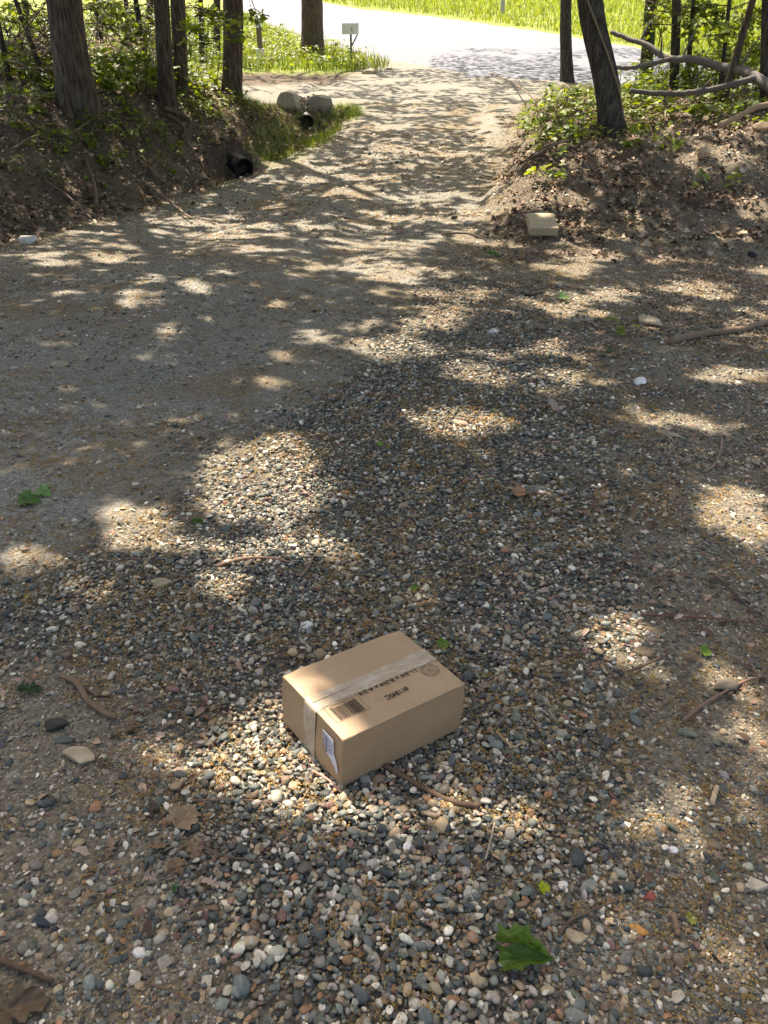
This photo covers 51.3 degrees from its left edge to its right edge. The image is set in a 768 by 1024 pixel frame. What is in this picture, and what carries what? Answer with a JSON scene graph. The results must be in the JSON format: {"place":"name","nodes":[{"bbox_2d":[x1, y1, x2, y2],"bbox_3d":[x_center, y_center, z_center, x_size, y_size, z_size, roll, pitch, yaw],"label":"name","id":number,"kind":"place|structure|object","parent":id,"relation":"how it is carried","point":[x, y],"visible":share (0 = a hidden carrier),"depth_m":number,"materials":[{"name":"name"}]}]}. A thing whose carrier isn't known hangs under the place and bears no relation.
{"place":"outdoors","nodes":[
{"label":"outdoors","id":0,"kind":"place"},
{"bbox_2d":[0,77,569,586],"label":"driveway","id":1,"kind":"structure","parent":0,"point":[432,99],"depth_m":4.94,"materials":[{"name":"gravel"}]},
{"bbox_2d":[17,489,40,505],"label":"green leaf","id":2,"kind":"object","parent":1,"relation":"on","point":[26,497],"visible":1,"depth_m":2.53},
{"bbox_2d":[32,483,50,496],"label":"green leaf","id":3,"kind":"object","parent":1,"relation":"on","point":[44,490],"visible":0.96,"depth_m":2.59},
{"bbox_2d":[0,174,767,1021],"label":"twig litter","id":4,"kind":"object","parent":1,"relation":"on","point":[388,532],"visible":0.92,"depth_m":2.88,"materials":[{"name":"brown wood"}]},
{"bbox_2d":[0,0,767,1023],"bbox_3d":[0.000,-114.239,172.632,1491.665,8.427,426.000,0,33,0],"label":"ground","id":5,"kind":"structure","parent":0,"point":[266,86],"depth_m":2.26,"materials":[{"name":"soil"}]},
{"bbox_2d":[0,24,11,81],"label":"sapling","id":6,"kind":"object","parent":5,"relation":"on","point":[7,67],"visible":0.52,"depth_m":10.85,"materials":[{"name":"brown plant"}]},
{"bbox_2d":[0,1,47,35],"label":"woodland tree","id":7,"kind":"object","parent":5,"relation":"on","point":[4,8],"visible":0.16,"depth_m":16.03,"materials":[{"name":"green plant"}]},
{"bbox_2d":[0,976,48,1023],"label":"dead leaf","id":8,"kind":"object","parent":5,"relation":"on","point":[20,1004],"visible":1,"depth_m":1.11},
{"bbox_2d":[0,0,48,85],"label":"sapling","id":9,"kind":"object","parent":5,"relation":"on","point":[24,24],"visible":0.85,"depth_m":10.54,"materials":[{"name":"green plant"}]},
{"bbox_2d":[0,955,53,982],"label":"stick","id":10,"kind":"object","parent":5,"relation":"on","point":[14,965],"visible":1,"depth_m":1.16,"materials":[{"name":"brown wood"}]},
{"bbox_2d":[18,235,36,243],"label":"rock","id":11,"kind":"object","parent":5,"relation":"on","point":[25,239],"visible":0.91,"depth_m":6.79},
{"bbox_2d":[4,39,51,54],"bbox_3d":[-5.160,-6.568,11.235,1.002,0.276,0.158,0,33,0],"label":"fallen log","id":12,"kind":"object","parent":5,"relation":"on","point":[14,46],"visible":0.19,"depth_m":11.20,"materials":[{"name":"brown wood"}]},
{"bbox_2d":[16,680,43,694],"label":"green leaf","id":13,"kind":"object","parent":5,"relation":"on","point":[32,688],"visible":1,"depth_m":1.71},
{"bbox_2d":[11,135,62,150],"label":"stick","id":14,"kind":"object","parent":5,"relation":"on","point":[19,144],"visible":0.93,"depth_m":8.77,"materials":[{"name":"brown wood"}]},
{"bbox_2d":[32,915,49,927],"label":"rock","id":15,"kind":"object","parent":5,"relation":"on","point":[40,921],"visible":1,"depth_m":1.24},
{"bbox_2d":[44,717,67,731],"bbox_3d":[-0.665,0.431,1.623,0.043,0.025,0.032,-25,41,-33],"label":"rock","id":16,"kind":"object","parent":5,"relation":"on","point":[54,724],"visible":1,"depth_m":1.61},
{"bbox_2d":[49,127,71,143],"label":"seedling","id":17,"kind":"object","parent":5,"relation":"on","point":[62,131],"visible":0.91,"depth_m":9.29,"materials":[{"name":"green plant"}]},
{"bbox_2d":[51,736,75,743],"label":"rock","id":18,"kind":"object","parent":5,"relation":"on","point":[63,739],"visible":1,"depth_m":1.59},
{"bbox_2d":[46,180,91,218],"bbox_3d":[-3.217,-3.243,8.281,0.868,0.259,0.118,28,42,36],"label":"stick","id":19,"kind":"object","parent":5,"relation":"on","point":[64,193],"visible":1,"depth_m":8.43,"materials":[{"name":"brown wood"}]},
{"bbox_2d":[46,0,103,126],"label":"hardwood tree","id":20,"kind":"object","parent":5,"relation":"on","point":[75,86],"visible":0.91,"depth_m":9.83,"materials":[{"name":"brown plant"}]},
{"bbox_2d":[37,102,113,135],"bbox_3d":[-3.728,-4.933,10.030,0.192,0.183,2.069,5,33,8],"label":"stick","id":21,"kind":"object","parent":5,"relation":"on","point":[84,124],"visible":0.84,"depth_m":9.71,"materials":[{"name":"brown wood"}]},
{"bbox_2d":[62,746,94,764],"bbox_3d":[-0.591,0.471,1.556,0.070,0.021,0.036,18,37,26],"label":"rock","id":22,"kind":"object","parent":5,"relation":"on","point":[81,755],"visible":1,"depth_m":1.55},
{"bbox_2d":[44,0,128,57],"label":"woodland tree","id":23,"kind":"object","parent":5,"relation":"on","point":[97,13],"visible":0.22,"depth_m":18.08,"materials":[{"name":"green plant"}]},
{"bbox_2d":[59,672,116,719],"bbox_3d":[-0.631,0.391,1.698,0.210,0.024,0.026,28,42,36],"label":"stick","id":24,"kind":"object","parent":5,"relation":"on","point":[78,684],"visible":1,"depth_m":1.69,"materials":[{"name":"brown wood"}]},
{"bbox_2d":[84,158,97,206],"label":"stick","id":25,"kind":"object","parent":5,"relation":"on","point":[92,178],"visible":0.99,"depth_m":9.06,"materials":[{"name":"brown wood"}]},
{"bbox_2d":[86,686,102,697],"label":"rock","id":26,"kind":"object","parent":5,"relation":"on","point":[95,691],"visible":1,"depth_m":1.72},
{"bbox_2d":[83,0,154,68],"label":"sapling","id":27,"kind":"object","parent":5,"relation":"on","point":[93,5],"visible":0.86,"depth_m":11.73,"materials":[{"name":"green plant"}]},
{"bbox_2d":[86,0,153,51],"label":"woodland tree","id":28,"kind":"object","parent":5,"relation":"on","point":[126,3],"visible":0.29,"depth_m":20.41,"materials":[{"name":"green plant"}]},
{"bbox_2d":[105,0,154,54],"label":"woodland tree","id":29,"kind":"object","parent":5,"relation":"on","point":[150,12],"visible":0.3,"depth_m":23.52,"materials":[{"name":"green plant"}]},
{"bbox_2d":[114,111,159,181],"bbox_3d":[-3.240,-4.799,10.483,0.026,0.718,1.173,-23,39,-31],"label":"stick","id":30,"kind":"object","parent":5,"relation":"on","point":[122,124],"visible":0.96,"depth_m":10.49,"materials":[{"name":"brown wood"}]},
{"bbox_2d":[132,947,145,958],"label":"rock","id":31,"kind":"object","parent":5,"relation":"on","point":[139,952],"visible":1,"depth_m":1.20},
{"bbox_2d":[152,578,173,587],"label":"rock","id":32,"kind":"object","parent":5,"relation":"on","point":[159,582],"visible":0.87,"depth_m":2.13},
{"bbox_2d":[144,982,190,1002],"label":"stick","id":33,"kind":"object","parent":5,"relation":"on","point":[161,987],"visible":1,"depth_m":1.15,"materials":[{"name":"brown wood"}]},
{"bbox_2d":[145,182,191,219],"bbox_3d":[-2.494,-3.599,9.210,0.045,0.070,2.294,-15,36,-21],"label":"stick","id":34,"kind":"object","parent":5,"relation":"on","point":[166,199],"visible":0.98,"depth_m":9.18,"materials":[{"name":"brown wood"}]},
{"bbox_2d":[153,0,195,116],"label":"hardwood tree","id":35,"kind":"object","parent":5,"relation":"on","point":[166,93],"visible":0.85,"depth_m":11.38,"materials":[{"name":"brown plant"}]},
{"bbox_2d":[166,113,186,139],"bbox_3d":[-2.991,-5.545,11.493,0.275,0.331,0.247,0,33,0],"label":"tree root","id":36,"kind":"object","parent":5,"relation":"on","point":[177,121],"visible":1,"depth_m":11.51,"materials":[{"name":"brown wood"}]},
{"bbox_2d":[163,105,190,123],"bbox_3d":[-3.038,-5.821,11.710,0.386,0.263,0.133,-16,36,-24],"label":"tree root","id":37,"kind":"object","parent":5,"relation":"on","point":[175,112],"visible":1,"depth_m":11.70,"materials":[{"name":"brown wood"}]},
{"bbox_2d":[170,857,185,875],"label":"dead leaf","id":38,"kind":"object","parent":5,"relation":"on","point":[178,863],"visible":1,"depth_m":1.33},
{"bbox_2d":[170,0,188,97],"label":"hardwood tree","id":39,"kind":"object","parent":5,"relation":"on","point":[178,13],"visible":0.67,"depth_m":12.20,"materials":[{"name":"brown plant"}]},
{"bbox_2d":[152,0,222,70],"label":"woodland tree","id":40,"kind":"object","parent":5,"relation":"on","point":[201,19],"visible":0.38,"depth_m":22.44,"materials":[{"name":"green plant"}]},
{"bbox_2d":[185,0,222,57],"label":"woodland tree","id":41,"kind":"object","parent":5,"relation":"on","point":[218,31],"visible":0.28,"depth_m":26.43,"materials":[{"name":"green plant"}]},
{"bbox_2d":[179,0,269,98],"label":"hardwood tree","id":42,"kind":"object","parent":5,"relation":"on","point":[230,17],"visible":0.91,"depth_m":13.27,"materials":[{"name":"brown plant"}]},
{"bbox_2d":[203,846,275,863],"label":"stick","id":43,"kind":"object","parent":5,"relation":"on","point":[228,857],"visible":1,"depth_m":1.35,"materials":[{"name":"brown wood"}]},
{"bbox_2d":[227,151,253,177],"bbox_3d":[-2.193,-5.237,12.031,0.286,0.286,0.620,-15,39,-21],"label":"culvert pipe","id":44,"kind":"object","parent":5,"relation":"on","point":[234,158],"visible":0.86,"depth_m":11.89,"materials":[{"name":"black plastic"}]},
{"bbox_2d":[191,799,302,809],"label":"stick","id":45,"kind":"object","parent":5,"relation":"on","point":[234,799],"visible":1,"depth_m":1.47,"materials":[{"name":"brown wood"}]},
{"bbox_2d":[255,16,264,61],"bbox_3d":[-4.101,-15.531,26.360,0.293,1.369,0.293,0,33,0],"label":"marker post","id":46,"kind":"object","parent":5,"relation":"on","point":[259,38],"visible":0.53,"depth_m":26.32,"materials":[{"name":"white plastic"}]},
{"bbox_2d":[277,91,300,110],"bbox_3d":[-1.865,-8.027,15.724,0.451,0.437,0.333,8,34,12],"label":"boulder","id":47,"kind":"object","parent":5,"relation":"on","point":[288,99],"visible":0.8,"depth_m":15.58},
{"bbox_2d":[300,0,324,56],"bbox_3d":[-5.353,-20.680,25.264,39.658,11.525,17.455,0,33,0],"label":"hardwood tree","id":48,"kind":"object","parent":5,"relation":"on","point":[312,33],"visible":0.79,"depth_m":27.17,"materials":[{"name":"brown plant"}]},
{"bbox_2d":[306,95,332,111],"bbox_3d":[-1.296,-8.158,15.982,0.526,0.334,0.384,-27,42,-35],"label":"boulder","id":49,"kind":"object","parent":5,"relation":"on","point":[323,102],"visible":0.94,"depth_m":15.85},
{"bbox_2d":[342,21,358,58],"bbox_3d":[-1.107,-15.529,26.677,0.533,1.444,0.310,4,33,6],"label":"mailbox","id":50,"kind":"object","parent":5,"relation":"on","point":[350,27],"visible":0.91,"depth_m":26.31,"materials":[{"name":"metal"}]},
{"bbox_2d":[282,631,464,786],"bbox_3d":[-0.027,0.399,1.655,0.311,0.134,0.228,-16,33,-33],"label":"cardboard box","id":51,"kind":"object","parent":5,"relation":"on","point":[353,714],"visible":1,"depth_m":1.59,"materials":[{"name":"cardboard"}]},
{"bbox_2d":[0,266,767,1023],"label":"gravel","id":52,"kind":"structure","parent":5,"relation":"on","point":[376,870],"depth_m":1.73,"materials":[{"name":"gravel"}]},
{"bbox_2d":[163,802,201,830],"bbox_3d":[-0.351,0.538,1.422,0.062,0.032,0.057,12,35,18],"label":"dead leaf","id":53,"kind":"object","parent":52,"relation":"on","point":[179,817],"visible":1,"depth_m":1.42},
{"bbox_2d":[183,838,205,862],"bbox_3d":[-0.323,0.576,1.364,0.039,0.021,0.039,0,33,0],"label":"dead leaf","id":54,"kind":"object","parent":52,"relation":"on","point":[192,846],"visible":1,"depth_m":1.36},
{"bbox_2d":[216,556,290,567],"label":"stick","id":55,"kind":"object","parent":52,"relation":"on","point":[241,559],"visible":1,"depth_m":2.25,"materials":[{"name":"brown wood"}]},
{"bbox_2d":[557,899,616,936],"bbox_3d":[0.331,0.658,1.308,0.135,0.025,0.015,-20,38,-27],"label":"stick","id":56,"kind":"object","parent":52,"relation":"on","point":[573,919],"visible":1,"depth_m":1.30,"materials":[{"name":"brown wood"}]},
{"bbox_2d":[0,70,767,1023],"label":"grit","id":57,"kind":"object","parent":5,"relation":"on","point":[164,962],"visible":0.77,"depth_m":3.12,"materials":[{"name":"gravel"}]},
{"bbox_2d":[0,69,767,964],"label":"leaf litter","id":58,"kind":"object","parent":5,"relation":"on","point":[110,841],"visible":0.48,"depth_m":7.63,"materials":[{"name":"plant"}]},
{"bbox_2d":[0,0,767,190],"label":"undergrowth","id":59,"kind":"object","parent":5,"relation":"on","point":[106,69],"visible":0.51,"depth_m":11.64,"materials":[{"name":"green plant"}]},
{"bbox_2d":[0,82,767,1023],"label":"catkins","id":60,"kind":"object","parent":5,"relation":"on","point":[498,730],"visible":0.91,"depth_m":2.43,"materials":[{"name":"plant"}]},
{"bbox_2d":[1,0,767,134],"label":"dry brush","id":61,"kind":"object","parent":5,"relation":"on","point":[42,48],"visible":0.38,"depth_m":11.13,"materials":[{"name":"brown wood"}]},
{"bbox_2d":[390,596,405,604],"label":"rock","id":62,"kind":"object","parent":5,"relation":"on","point":[399,600],"visible":0.97,"depth_m":2.11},
{"bbox_2d":[382,763,479,808],"bbox_3d":[0.085,0.527,1.526,0.206,0.017,0.029,16,36,23],"label":"stick","id":63,"kind":"object","parent":5,"relation":"on","point":[432,792],"visible":1,"depth_m":1.51,"materials":[{"name":"brown wood"}]},
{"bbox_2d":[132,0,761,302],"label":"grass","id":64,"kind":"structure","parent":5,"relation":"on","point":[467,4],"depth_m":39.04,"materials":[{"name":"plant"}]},
{"bbox_2d":[467,657,524,679],"bbox_3d":[0.267,0.362,1.884,0.146,0.009,0.032,18,37,25],"label":"stick","id":65,"kind":"object","parent":5,"relation":"on","point":[491,660],"visible":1,"depth_m":1.90,"materials":[{"name":"brown wood"}]},
{"bbox_2d":[511,484,527,495],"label":"dead leaf","id":66,"kind":"object","parent":5,"relation":"on","point":[519,490],"visible":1,"depth_m":2.75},
{"bbox_2d":[496,938,554,971],"bbox_3d":[0.216,0.675,1.209,0.093,0.038,0.047,0,33,0],"label":"green leaf","id":67,"kind":"object","parent":5,"relation":"on","point":[518,956],"visible":0.99,"depth_m":1.21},
{"bbox_2d":[494,921,550,956],"bbox_3d":[0.213,0.652,1.220,0.088,0.046,0.031,7,34,11],"label":"green leaf","id":68,"kind":"object","parent":67,"relation":"on","point":[520,934],"visible":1,"depth_m":1.22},
{"bbox_2d":[524,485,546,493],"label":"rock","id":69,"kind":"object","parent":5,"relation":"on","point":[536,488],"visible":0.84,"depth_m":2.78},
{"bbox_2d":[523,166,547,182],"bbox_3d":[1.705,-3.791,8.974,0.275,0.200,0.160,14,36,21],"label":"seedling","id":70,"kind":"object","parent":5,"relation":"on","point":[530,170],"visible":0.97,"depth_m":8.96,"materials":[{"name":"green plant"}]},
{"bbox_2d":[526,213,558,235],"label":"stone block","id":71,"kind":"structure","parent":5,"relation":"on","point":[541,224],"depth_m":7.65,"materials":[{"name":"beige stone"}]},
{"bbox_2d":[534,138,579,156],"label":"stick","id":72,"kind":"object","parent":5,"relation":"on","point":[542,151],"visible":0.95,"depth_m":9.59,"materials":[{"name":"brown wood"}]},
{"bbox_2d":[547,397,567,409],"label":"dead leaf","id":73,"kind":"object","parent":5,"relation":"on","point":[553,404],"visible":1,"depth_m":3.55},
{"bbox_2d":[539,95,577,118],"bbox_3d":[2.396,-5.505,10.966,0.446,0.353,0.371,23,40,31],"label":"seedling","id":74,"kind":"object","parent":5,"relation":"on","point":[562,112],"visible":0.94,"depth_m":10.92,"materials":[{"name":"green plant"}]},
{"bbox_2d":[559,0,574,82],"bbox_3d":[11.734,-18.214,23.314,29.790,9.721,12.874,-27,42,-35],"label":"hardwood tree","id":75,"kind":"object","parent":5,"relation":"on","point":[566,66],"visible":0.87,"depth_m":20.77,"materials":[{"name":"brown plant"}]},
{"bbox_2d":[565,928,587,944],"bbox_3d":[0.307,0.678,1.281,0.028,0.012,0.032,-28,42,-36],"label":"rock","id":76,"kind":"object","parent":5,"relation":"on","point":[576,937],"visible":1,"depth_m":1.28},
{"bbox_2d":[570,313,597,326],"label":"dead leaf","id":77,"kind":"object","parent":5,"relation":"on","point":[587,320],"visible":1,"depth_m":4.97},
{"bbox_2d":[579,879,597,893],"bbox_3d":[0.349,0.640,1.366,0.038,0.017,0.025,0,33,0],"label":"rock","id":78,"kind":"object","parent":5,"relation":"on","point":[593,883],"visible":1,"depth_m":1.36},
{"bbox_2d":[577,0,627,139],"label":"leaning tree","id":79,"kind":"object","parent":5,"relation":"on","point":[602,62],"visible":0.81,"depth_m":10.12,"materials":[{"name":"brown plant"}]},
{"bbox_2d":[602,317,639,336],"bbox_3d":[1.443,-1.130,4.903,0.180,0.132,0.180,-13,35,-20],"label":"seedling","id":80,"kind":"object","parent":5,"relation":"on","point":[621,330],"visible":0.91,"depth_m":4.86,"materials":[{"name":"green plant"}]},
{"bbox_2d":[628,122,650,137],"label":"seedling","id":81,"kind":"object","parent":5,"relation":"on","point":[633,129],"visible":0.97,"depth_m":9.90,"materials":[{"name":"green plant"}]},
{"bbox_2d":[629,924,649,935],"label":"dead leaf","id":82,"kind":"object","parent":5,"relation":"on","point":[641,931],"visible":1,"depth_m":1.29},
{"bbox_2d":[633,645,655,655],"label":"rock","id":83,"kind":"object","parent":5,"relation":"on","point":[639,650],"visible":1,"depth_m":1.96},
{"bbox_2d":[632,0,657,84],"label":"hardwood tree","id":84,"kind":"object","parent":5,"relation":"on","point":[646,53],"visible":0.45,"depth_m":14.93,"materials":[{"name":"brown plant"}]},
{"bbox_2d":[629,653,668,671],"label":"stick","id":85,"kind":"object","parent":5,"relation":"on","point":[647,663],"visible":1,"depth_m":1.91,"materials":[{"name":"brown wood"}]},
{"bbox_2d":[639,315,662,326],"bbox_3d":[1.711,-1.216,5.133,0.160,0.071,0.089,9,34,13],"label":"rock","id":86,"kind":"object","parent":5,"relation":"on","point":[648,320],"visible":0.94,"depth_m":5.11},
{"bbox_2d":[670,912,680,935],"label":"stick","id":87,"kind":"object","parent":5,"relation":"on","point":[677,930],"visible":1,"depth_m":1.30,"materials":[{"name":"brown wood"}]},
{"bbox_2d":[670,989,684,1003],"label":"rock","id":88,"kind":"object","parent":5,"relation":"on","point":[678,996],"visible":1,"depth_m":1.20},
{"bbox_2d":[678,728,696,737],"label":"rock","id":89,"kind":"object","parent":5,"relation":"on","point":[689,733],"visible":1,"depth_m":1.71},
{"bbox_2d":[610,19,767,91],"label":"fallen limb","id":90,"kind":"object","parent":5,"relation":"on","point":[741,69],"visible":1,"depth_m":11.54,"materials":[{"name":"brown wood"}]},
{"bbox_2d":[616,57,668,69],"bbox_3d":[3.775,-6.581,11.745,0.862,0.165,0.129,-8,34,-11],"label":"fallen limb","id":91,"kind":"object","parent":90,"relation":"attached to","point":[646,64],"visible":0.94,"depth_m":11.76,"materials":[{"name":"grey wood"}]},
{"bbox_2d":[684,0,695,88],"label":"hardwood tree","id":92,"kind":"object","parent":5,"relation":"on","point":[689,49],"visible":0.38,"depth_m":12.95,"materials":[{"name":"brown plant"}]},
{"bbox_2d":[630,75,755,105],"bbox_3d":[4.167,-5.690,10.837,1.674,0.411,0.122,0,33,0],"label":"fallen limb","id":93,"kind":"object","parent":5,"relation":"on","point":[724,86],"visible":0.99,"depth_m":10.82,"materials":[{"name":"grey wood"}]},
{"bbox_2d":[646,0,747,90],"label":"hardwood tree","id":94,"kind":"object","parent":5,"relation":"on","point":[679,7],"visible":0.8,"depth_m":12.76,"materials":[{"name":"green plant"}]},
{"bbox_2d":[640,0,760,91],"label":"hardwood tree","id":95,"kind":"object","parent":5,"relation":"on","point":[724,35],"visible":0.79,"depth_m":12.10,"materials":[{"name":"green plant"}]},
{"bbox_2d":[682,104,721,120],"bbox_3d":[4.227,-5.300,10.654,0.417,0.271,0.436,-24,40,-32],"label":"seedling","id":96,"kind":"object","parent":5,"relation":"on","point":[693,110],"visible":0.9,"depth_m":10.61,"materials":[{"name":"green plant"}]},
{"bbox_2d":[640,613,767,626],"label":"stick","id":97,"kind":"object","parent":5,"relation":"on","point":[667,615],"visible":1,"depth_m":2.10,"materials":[{"name":"brown wood"}]},
{"bbox_2d":[697,145,711,158],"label":"rock","id":98,"kind":"object","parent":5,"relation":"on","point":[704,151],"visible":0.9,"depth_m":9.16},
{"bbox_2d":[702,432,722,472],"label":"stick","id":99,"kind":"object","parent":5,"relation":"on","point":[713,465],"visible":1,"depth_m":3.13,"materials":[{"name":"brown wood"}]},
{"bbox_2d":[709,785,718,805],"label":"stick","id":100,"kind":"object","parent":5,"relation":"on","point":[713,797],"visible":1,"depth_m":1.55,"materials":[{"name":"brown wood"}]},
{"bbox_2d":[667,319,767,344],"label":"stick","id":101,"kind":"object","parent":5,"relation":"on","point":[677,339],"visible":0.98,"depth_m":4.96,"materials":[{"name":"brown wood"}]},
{"bbox_2d":[685,0,761,107],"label":"hardwood tree","id":102,"kind":"object","parent":5,"relation":"on","point":[751,9],"visible":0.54,"depth_m":11.33,"materials":[{"name":"green plant"}]},
{"bbox_2d":[682,675,767,721],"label":"stick","id":103,"kind":"object","parent":5,"relation":"on","point":[693,711],"visible":1,"depth_m":1.81,"materials":[{"name":"brown wood"}]},
{"bbox_2d":[714,678,738,691],"bbox_3d":[0.795,0.404,1.861,0.058,0.032,0.042,0,33,0],"label":"rock","id":104,"kind":"object","parent":5,"relation":"on","point":[730,684],"visible":0.91,"depth_m":1.85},
{"bbox_2d":[710,572,766,630],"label":"stick","id":105,"kind":"object","parent":5,"relation":"on","point":[732,590],"visible":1,"depth_m":2.20,"materials":[{"name":"brown wood"}]},
{"bbox_2d":[717,101,767,127],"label":"fallen limb","id":106,"kind":"object","parent":5,"relation":"on","point":[747,111],"visible":1,"depth_m":9.71,"materials":[{"name":"brown wood"}]},
{"bbox_2d":[747,876,767,891],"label":"rock","id":107,"kind":"object","parent":5,"relation":"on","point":[757,885],"visible":1,"depth_m":1.39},
{"bbox_2d":[752,121,767,132],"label":"rock","id":108,"kind":"object","parent":5,"relation":"on","point":[759,126],"visible":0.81,"depth_m":10.05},
{"bbox_2d":[759,0,767,112],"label":"hardwood tree","id":109,"kind":"object","parent":5,"relation":"on","point":[763,93],"visible":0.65,"depth_m":10.80,"materials":[{"name":"brown plant"}]},
{"bbox_2d":[243,0,754,88],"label":"road","id":110,"kind":"structure","parent":0,"point":[472,49],"depth_m":33.06,"materials":[{"name":"asphalt"}]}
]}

